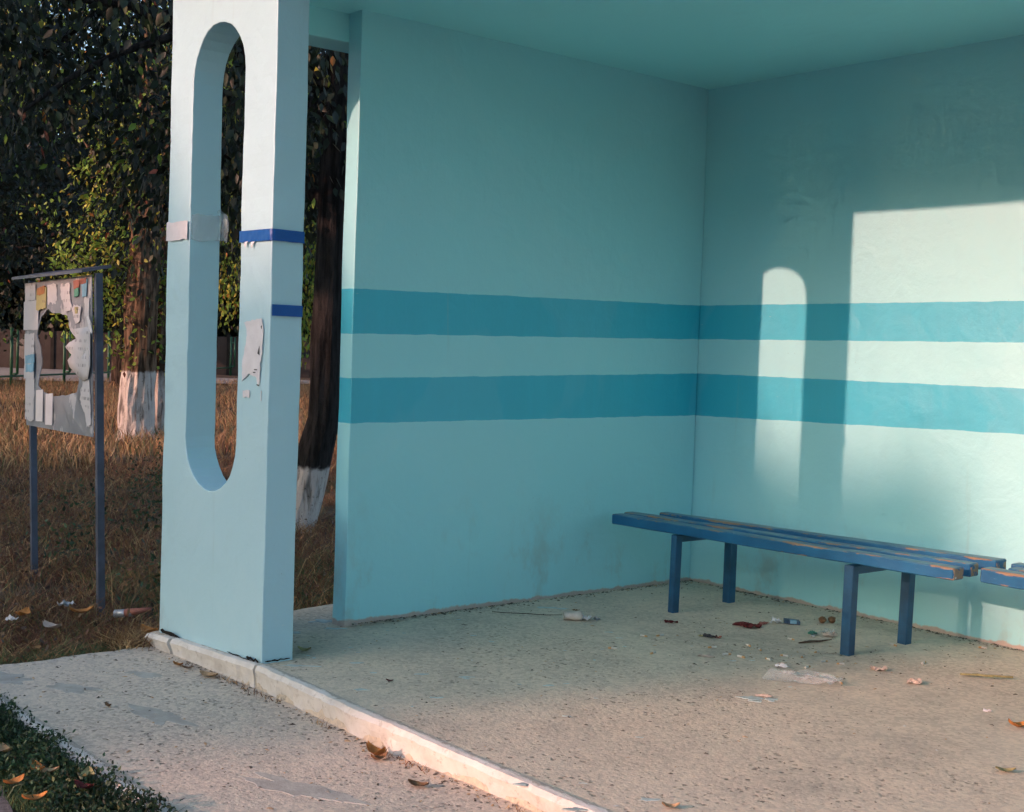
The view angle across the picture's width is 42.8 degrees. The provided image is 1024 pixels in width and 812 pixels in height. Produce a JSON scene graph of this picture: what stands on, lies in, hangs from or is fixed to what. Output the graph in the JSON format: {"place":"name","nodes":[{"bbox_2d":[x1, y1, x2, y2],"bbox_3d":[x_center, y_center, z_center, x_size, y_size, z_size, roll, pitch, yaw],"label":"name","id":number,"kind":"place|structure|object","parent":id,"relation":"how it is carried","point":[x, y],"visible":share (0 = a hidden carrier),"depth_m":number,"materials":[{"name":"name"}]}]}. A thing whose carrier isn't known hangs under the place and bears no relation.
{"place":"outdoors","nodes":[
{"label":"outdoors","id":0,"kind":"place"},
{"bbox_2d":[0,786,12,811],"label":"road","id":1,"kind":"structure","parent":0,"point":[5,806],"depth_m":3.85,"materials":[{"name":"grey asphalt"}]},
{"bbox_2d":[0,367,308,383],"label":"path","id":2,"kind":"structure","parent":0,"point":[4,371],"depth_m":44.76,"materials":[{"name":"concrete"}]},
{"bbox_2d":[0,370,336,811],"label":"ground","id":3,"kind":"structure","parent":0,"point":[127,488],"depth_m":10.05,"materials":[{"name":"plant"}]},
{"bbox_2d":[4,614,18,620],"bbox_3d":[-2.302,0.974,6.015,0.056,0.024,0.044,4,3,36],"label":"plastic scrap","id":4,"kind":"object","parent":3,"relation":"on","point":[9,618],"visible":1,"depth_m":6.01,"materials":[{"name":"white plastic"}]},
{"bbox_2d":[15,607,29,615],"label":"dry leaf","id":5,"kind":"object","parent":3,"relation":"on","point":[25,610],"visible":1,"depth_m":6.10,"materials":[{"name":"brown plant"}]},
{"bbox_2d":[0,198,53,329],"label":"leafy tree","id":6,"kind":"object","parent":3,"relation":"on","point":[9,285],"visible":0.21,"depth_m":55.39,"materials":[{"name":"green plant"}]},
{"bbox_2d":[0,2,82,317],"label":"leafy tree","id":7,"kind":"object","parent":3,"relation":"on","point":[25,152],"visible":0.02,"depth_m":57.71,"materials":[{"name":"green plant"}]},
{"bbox_2d":[43,620,61,628],"bbox_3d":[-2.050,0.976,5.824,0.080,0.031,0.085,1,3,-20],"label":"paper scrap","id":8,"kind":"object","parent":3,"relation":"on","point":[49,624],"visible":1,"depth_m":5.84,"materials":[{"name":"white paper"}]},
{"bbox_2d":[0,64,119,351],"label":"leafy tree","id":9,"kind":"object","parent":3,"relation":"on","point":[12,264],"visible":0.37,"depth_m":30.90,"materials":[{"name":"green plant"}]},
{"bbox_2d":[12,265,111,617],"bbox_3d":[-2.460,0.209,7.090,0.150,1.916,1.473,0,3,-35],"label":"notice board","id":10,"kind":"object","parent":3,"relation":"on","point":[71,298],"visible":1,"depth_m":6.83,"materials":[{"name":"paint"}]},
{"bbox_2d":[8,187,115,331],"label":"leafy tree","id":11,"kind":"object","parent":3,"relation":"on","point":[44,319],"visible":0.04,"depth_m":55.13,"materials":[{"name":"green plant"}]},
{"bbox_2d":[57,600,75,605],"bbox_3d":[-2.179,0.961,6.378,0.080,0.026,0.070,4,3,38],"label":"plastic scrap","id":12,"kind":"object","parent":3,"relation":"on","point":[66,603],"visible":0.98,"depth_m":6.37,"materials":[{"name":"plastic"}]},
{"bbox_2d":[0,632,153,667],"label":"edge grass","id":13,"kind":"structure","parent":3,"relation":"on","point":[86,650],"depth_m":5.60,"materials":[{"name":"brown plant"}]},
{"bbox_2d":[69,605,93,612],"bbox_3d":[-2.033,0.962,6.172,0.110,0.032,0.066,0,3,-40],"label":"dry leaf","id":14,"kind":"object","parent":3,"relation":"on","point":[82,610],"visible":1,"depth_m":6.18,"materials":[{"name":"brown plant"}]},
{"bbox_2d":[0,0,162,282],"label":"leafy tree","id":15,"kind":"object","parent":3,"relation":"on","point":[24,193],"visible":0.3,"depth_m":22.50,"materials":[{"name":"green plant"}]},
{"bbox_2d":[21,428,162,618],"bbox_3d":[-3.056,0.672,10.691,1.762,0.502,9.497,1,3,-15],"label":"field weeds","id":16,"kind":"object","parent":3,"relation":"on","point":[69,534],"visible":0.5,"depth_m":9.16,"materials":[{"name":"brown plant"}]},
{"bbox_2d":[0,692,187,811],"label":"weeds","id":17,"kind":"object","parent":3,"relation":"on","point":[40,744],"visible":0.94,"depth_m":3.96,"materials":[{"name":"green plant"}]},
{"bbox_2d":[0,742,11,751],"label":"dry leaf","id":18,"kind":"object","parent":17,"relation":"on","point":[4,748],"visible":0.97,"depth_m":4.17,"materials":[{"name":"beige plant"}]},
{"bbox_2d":[22,791,47,799],"bbox_3d":[-1.367,1.117,3.740,0.069,0.023,0.042,0,3,-40],"label":"dry leaf","id":19,"kind":"object","parent":17,"relation":"on","point":[41,795],"visible":1,"depth_m":3.75,"materials":[{"name":"orange plant"}]},
{"bbox_2d":[30,760,44,770],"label":"dry leaf","id":20,"kind":"object","parent":17,"relation":"on","point":[41,767],"visible":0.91,"depth_m":4.00,"materials":[{"name":"brown plant"}]},
{"bbox_2d":[36,765,58,772],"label":"dry leaf","id":21,"kind":"object","parent":17,"relation":"on","point":[49,769],"visible":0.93,"depth_m":3.98,"materials":[{"name":"brown plant"}]},
{"bbox_2d":[74,779,93,788],"bbox_3d":[-1.260,1.115,3.846,0.044,0.022,0.065,0,3,-40],"label":"dry leaf","id":22,"kind":"object","parent":17,"relation":"on","point":[78,783],"visible":0.98,"depth_m":3.86,"materials":[{"name":"red plant"}]},
{"bbox_2d":[80,766,94,776],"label":"dry leaf","id":23,"kind":"object","parent":17,"relation":"on","point":[86,770],"visible":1,"depth_m":3.97,"materials":[{"name":"plant"}]},
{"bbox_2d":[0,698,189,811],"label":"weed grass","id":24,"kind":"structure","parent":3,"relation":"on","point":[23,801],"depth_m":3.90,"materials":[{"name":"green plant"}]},
{"bbox_2d":[3,774,24,783],"bbox_3d":[-1.476,1.108,3.870,0.069,0.024,0.042,0,3,-40],"label":"dry leaf","id":25,"kind":"object","parent":24,"relation":"on","point":[15,780],"visible":1,"depth_m":3.88,"materials":[{"name":"orange plant"}]},
{"bbox_2d":[79,193,132,332],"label":"leafy tree","id":26,"kind":"object","parent":3,"relation":"on","point":[110,315],"visible":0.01,"depth_m":54.16,"materials":[{"name":"green plant"}]},
{"bbox_2d":[0,327,235,386],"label":"railing","id":27,"kind":"object","parent":3,"relation":"on","point":[64,374],"visible":0.34,"depth_m":36.83,"materials":[{"name":"green paint"}]},
{"bbox_2d":[0,68,238,387],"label":"leafy tree","id":28,"kind":"object","parent":3,"relation":"on","point":[116,370],"visible":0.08,"depth_m":35.68,"materials":[{"name":"green plant"}]},
{"bbox_2d":[87,612,158,652],"bbox_3d":[-1.648,1.033,5.834,0.608,0.151,0.572,0,3,-40],"label":"grass tuft","id":29,"kind":"object","parent":3,"relation":"on","point":[130,642],"visible":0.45,"depth_m":5.75,"materials":[{"name":"plant"}]},
{"bbox_2d":[30,44,223,223],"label":"leafy tree","id":30,"kind":"object","parent":3,"relation":"on","point":[46,180],"visible":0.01,"depth_m":58.67,"materials":[{"name":"green plant"}]},
{"bbox_2d":[113,607,151,617],"bbox_3d":[-1.816,0.988,6.252,0.190,0.064,0.041,2,2,9],"label":"bottle","id":31,"kind":"object","parent":3,"relation":"on","point":[123,612],"visible":0.93,"depth_m":6.24,"materials":[{"name":"glass"}]},
{"bbox_2d":[141,624,158,631],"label":"dry leaf","id":32,"kind":"object","parent":3,"relation":"on","point":[147,629],"visible":0.98,"depth_m":5.83,"materials":[{"name":"brown plant"}]},
{"bbox_2d":[0,328,309,377],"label":"fence","id":33,"kind":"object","parent":3,"relation":"on","point":[52,351],"depth_m":53.89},
{"bbox_2d":[0,0,323,441],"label":"leafy tree","id":34,"kind":"object","parent":3,"relation":"on","point":[136,400],"visible":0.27,"depth_m":18.01,"materials":[{"name":"green plant"}]},
{"bbox_2d":[0,0,323,305],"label":"leafy tree","id":35,"kind":"object","parent":3,"relation":"on","point":[48,248],"visible":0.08,"depth_m":26.76,"materials":[{"name":"green plant"}]},
{"bbox_2d":[3,0,323,435],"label":"leafy tree","id":36,"kind":"object","parent":3,"relation":"on","point":[159,396],"visible":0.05,"depth_m":18.61,"materials":[{"name":"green plant"}]},
{"bbox_2d":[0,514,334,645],"bbox_3d":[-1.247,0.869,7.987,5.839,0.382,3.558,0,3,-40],"label":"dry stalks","id":37,"kind":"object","parent":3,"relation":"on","point":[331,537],"visible":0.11,"depth_m":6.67,"materials":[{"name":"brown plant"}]},
{"bbox_2d":[0,459,336,657],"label":"seed heads","id":38,"kind":"object","parent":3,"relation":"on","point":[25,573],"visible":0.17,"depth_m":8.13,"materials":[{"name":"brown plant"}]},
{"bbox_2d":[0,0,348,532],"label":"leafy tree","id":39,"kind":"object","parent":3,"relation":"on","point":[328,105],"visible":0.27,"depth_m":9.69,"materials":[{"name":"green plant"}]},
{"bbox_2d":[217,221,239,336],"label":"leafy tree","id":40,"kind":"object","parent":3,"relation":"on","point":[232,322],"visible":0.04,"depth_m":55.54,"materials":[{"name":"green plant"}]},
{"bbox_2d":[217,223,315,334],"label":"leafy tree","id":41,"kind":"object","parent":3,"relation":"on","point":[237,312],"visible":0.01,"depth_m":55.06,"materials":[{"name":"green plant"}]},
{"bbox_2d":[218,177,318,366],"bbox_3d":[-3.857,-1.765,20.035,3.396,4.568,1.342,2,2,-7],"label":"leafy tree","id":42,"kind":"object","parent":3,"relation":"on","point":[224,285],"visible":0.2,"depth_m":19.92,"materials":[{"name":"green plant"}]},
{"bbox_2d":[225,64,319,318],"bbox_3d":[-4.134,-6.142,33.803,9.080,12.124,9.031,0,3,-40],"label":"leafy tree","id":43,"kind":"object","parent":3,"relation":"on","point":[308,284],"visible":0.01,"depth_m":34.14,"materials":[{"name":"green plant"}]},
{"bbox_2d":[223,49,324,222],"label":"leafy tree","id":44,"kind":"object","parent":3,"relation":"on","point":[311,112],"depth_m":61.34,"materials":[{"name":"green plant"}]},
{"bbox_2d":[301,223,315,338],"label":"leafy tree","id":45,"kind":"object","parent":3,"relation":"on","point":[309,319],"depth_m":54.82,"materials":[{"name":"green plant"}]},
{"bbox_2d":[145,632,610,811],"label":"kerb","id":46,"kind":"structure","parent":3,"relation":"on","point":[397,738],"depth_m":4.36,"materials":[{"name":"beige concrete"}]},
{"bbox_2d":[0,374,337,471],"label":"dry grass","id":47,"kind":"structure","parent":0,"point":[113,444],"depth_m":17.43,"materials":[{"name":"plant"}]},
{"bbox_2d":[20,4,325,134],"label":"sky","id":48,"kind":"structure","parent":0,"point":[41,4],"materials":[{"name":"white"}]},
{"bbox_2d":[59,545,334,621],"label":"green grass","id":49,"kind":"structure","parent":0,"point":[158,589],"depth_m":7.16,"materials":[{"name":"plant"}]},
{"bbox_2d":[0,646,532,811],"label":"pavement","id":50,"kind":"structure","parent":0,"point":[291,788],"depth_m":4.36,"materials":[{"name":"concrete"}]},
{"bbox_2d":[200,670,217,675],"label":"dry leaf","id":51,"kind":"object","parent":50,"relation":"on","point":[205,673],"visible":1,"depth_m":5.24,"materials":[{"name":"beige plant"}]},
{"bbox_2d":[0,650,525,811],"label":"pavement crumbs","id":52,"kind":"object","parent":50,"relation":"on","point":[312,717],"visible":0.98,"depth_m":4.44,"materials":[{"name":"beige stone"}]},
{"bbox_2d":[218,674,523,811],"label":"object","id":53,"kind":"object","parent":50,"relation":"on","point":[516,807],"visible":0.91,"depth_m":4.59,"materials":[{"name":"beige plant"}]},
{"bbox_2d":[366,741,385,754],"bbox_3d":[-0.444,1.122,4.265,0.051,0.042,0.084,0,3,-40],"label":"dry leaf","id":54,"kind":"object","parent":50,"relation":"on","point":[373,749],"visible":1,"depth_m":4.28,"materials":[{"name":"brown plant"}]},
{"bbox_2d":[370,751,387,759],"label":"dry leaf","id":55,"kind":"object","parent":50,"relation":"on","point":[379,757],"visible":1,"depth_m":4.23,"materials":[{"name":"brown plant"}]},
{"bbox_2d":[408,778,428,785],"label":"dry leaf","id":56,"kind":"object","parent":50,"relation":"on","point":[414,782],"visible":1,"depth_m":3.99,"materials":[{"name":"brown plant"}]},
{"bbox_2d":[152,580,1023,811],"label":"floor","id":57,"kind":"structure","parent":0,"point":[518,713],"depth_m":4.77,"materials":[{"name":"concrete"}]},
{"bbox_2d":[298,646,310,650],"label":"dry leaf","id":58,"kind":"object","parent":57,"relation":"on","point":[303,649],"visible":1,"depth_m":5.35,"materials":[{"name":"plant"}]},
{"bbox_2d":[492,611,544,614],"bbox_3d":[0.079,0.983,6.182,0.348,0.009,0.016,2,2,7],"label":"dry stalk","id":59,"kind":"object","parent":57,"relation":"on","point":[520,613],"visible":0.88,"depth_m":6.18,"materials":[{"name":"beige plant"}]},
{"bbox_2d":[562,611,599,620],"bbox_3d":[0.327,0.980,6.112,0.177,0.043,0.071,2,2,-6],"label":"paper cup","id":60,"kind":"object","parent":57,"relation":"on","point":[573,615],"visible":1,"depth_m":6.08,"materials":[{"name":"paper"}]},
{"bbox_2d":[159,0,1023,663],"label":"bus shelter","id":61,"kind":"object","parent":57,"relation":"on","point":[759,262],"visible":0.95,"depth_m":6.19,"materials":[{"name":"paint"}]},
{"bbox_2d":[291,584,1018,811],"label":"floor crumbs","id":62,"kind":"object","parent":57,"relation":"on","point":[708,680],"visible":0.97,"depth_m":5.18,"materials":[{"name":"beige plant"}]},
{"bbox_2d":[663,620,676,622],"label":"scrap","id":63,"kind":"object","parent":57,"relation":"on","point":[669,621],"visible":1,"depth_m":6.11,"materials":[{"name":"red fabric"}]},
{"bbox_2d":[662,801,679,806],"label":"dry leaf","id":64,"kind":"object","parent":57,"relation":"on","point":[669,805],"visible":1,"depth_m":3.67,"materials":[{"name":"brown plant"}]},
{"bbox_2d":[352,580,1023,651],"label":"wall dirt","id":65,"kind":"structure","parent":57,"relation":"on","point":[685,581],"depth_m":6.32,"materials":[{"name":"beige soil"}]},
{"bbox_2d":[698,654,712,656],"bbox_3d":[0.811,1.041,5.450,0.068,0.007,0.030,3,3,20],"label":"paper scrap","id":66,"kind":"object","parent":57,"relation":"on","point":[708,655],"visible":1,"depth_m":5.45,"materials":[{"name":"white paper"}]},
{"bbox_2d":[703,633,717,637],"bbox_3d":[0.885,1.023,5.831,0.072,0.014,0.032,4,3,34],"label":"wrapper","id":67,"kind":"object","parent":57,"relation":"on","point":[707,635],"visible":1,"depth_m":5.83,"materials":[{"name":"grey plastic"}]},
{"bbox_2d":[732,621,761,627],"bbox_3d":[1.093,1.018,6.079,0.138,0.028,0.071,2,2,13],"label":"rag","id":68,"kind":"object","parent":57,"relation":"on","point":[747,624],"visible":1,"depth_m":6.08,"materials":[{"name":"red fabric"}]},
{"bbox_2d":[755,694,770,696],"bbox_3d":[0.936,1.071,4.838,0.070,0.007,0.025,2,2,12],"label":"paper scrap","id":69,"kind":"object","parent":57,"relation":"on","point":[765,695],"visible":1,"depth_m":4.84,"materials":[{"name":"white paper"}]},
{"bbox_2d":[775,663,788,667],"bbox_3d":[1.099,1.054,5.313,0.058,0.010,0.038,3,3,28],"label":"paper scrap","id":70,"kind":"object","parent":57,"relation":"on","point":[782,665],"visible":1,"depth_m":5.31,"materials":[{"name":"white paper"}]},
{"bbox_2d":[771,617,799,623],"bbox_3d":[1.290,1.016,6.185,0.144,0.031,0.057,2,2,2],"label":"cigarette packet","id":71,"kind":"object","parent":57,"relation":"on","point":[791,621],"visible":1,"depth_m":6.17,"materials":[{"name":"blue cardboard"}]},
{"bbox_2d":[612,512,1005,655],"bbox_3d":[1.309,0.813,6.098,0.508,0.454,1.959,0,3,-40],"label":"bench","id":72,"kind":"object","parent":57,"relation":"on","point":[910,562],"visible":0.98,"depth_m":5.82,"materials":[{"name":"paint"}]},
{"bbox_2d":[798,639,831,642],"bbox_3d":[1.344,1.041,5.785,0.173,0.013,0.011,1,3,-23],"label":"stick","id":73,"kind":"object","parent":57,"relation":"on","point":[811,641],"visible":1,"depth_m":5.78,"materials":[{"name":"brown wood"}]},
{"bbox_2d":[818,616,826,622],"bbox_3d":[1.481,1.020,6.233,0.038,0.037,0.041,0,3,-40],"label":"nut shell","id":74,"kind":"object","parent":57,"relation":"on","point":[821,619],"visible":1,"depth_m":6.22},
{"bbox_2d":[822,632,837,636],"bbox_3d":[1.445,1.037,5.936,0.064,0.016,0.054,4,3,39],"label":"wrapper","id":75,"kind":"object","parent":57,"relation":"on","point":[833,634],"visible":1,"depth_m":5.93,"materials":[{"name":"white plastic"}]},
{"bbox_2d":[828,616,835,622],"bbox_3d":[1.528,1.022,6.245,0.037,0.035,0.039,0,3,-40],"label":"nut shell","id":76,"kind":"object","parent":57,"relation":"on","point":[831,619],"visible":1,"depth_m":6.23},
{"bbox_2d":[870,665,886,670],"bbox_3d":[1.490,1.064,5.317,0.078,0.017,0.043,2,2,4],"label":"paper scrap","id":77,"kind":"object","parent":57,"relation":"on","point":[872,667],"visible":1,"depth_m":5.31,"materials":[{"name":"white paper"}]},
{"bbox_2d":[906,678,921,683],"bbox_3d":[1.574,1.076,5.115,0.060,0.016,0.045,3,3,24],"label":"paper scrap","id":78,"kind":"object","parent":57,"relation":"on","point":[916,681],"visible":1,"depth_m":5.11,"materials":[{"name":"white paper"}]},
{"bbox_2d":[972,673,993,677],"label":"dry stalk","id":79,"kind":"object","parent":57,"relation":"on","point":[984,675],"visible":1,"depth_m":5.23,"materials":[{"name":"beige plant"}]},
{"bbox_2d":[960,673,1012,677],"bbox_3d":[1.903,1.081,5.239,0.205,0.009,0.010,2,2,7],"label":"dry stalk","id":80,"kind":"object","parent":57,"relation":"on","point":[970,674],"visible":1,"depth_m":5.24,"materials":[{"name":"beige plant"}]},
{"bbox_2d":[980,562,1023,589],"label":"bench","id":81,"kind":"object","parent":57,"relation":"on","point":[1012,576],"visible":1,"depth_m":5.19,"materials":[{"name":"paint"}]},
{"bbox_2d":[995,766,1015,771],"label":"dry leaf","id":82,"kind":"object","parent":57,"relation":"on","point":[1005,769],"visible":1,"depth_m":4.04,"materials":[{"name":"beige plant"}]},
{"bbox_2d":[1008,718,1023,726],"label":"dry leaf","id":83,"kind":"object","parent":57,"relation":"on","point":[1018,724],"visible":1,"depth_m":4.53,"materials":[{"name":"orange plant"}]}
]}

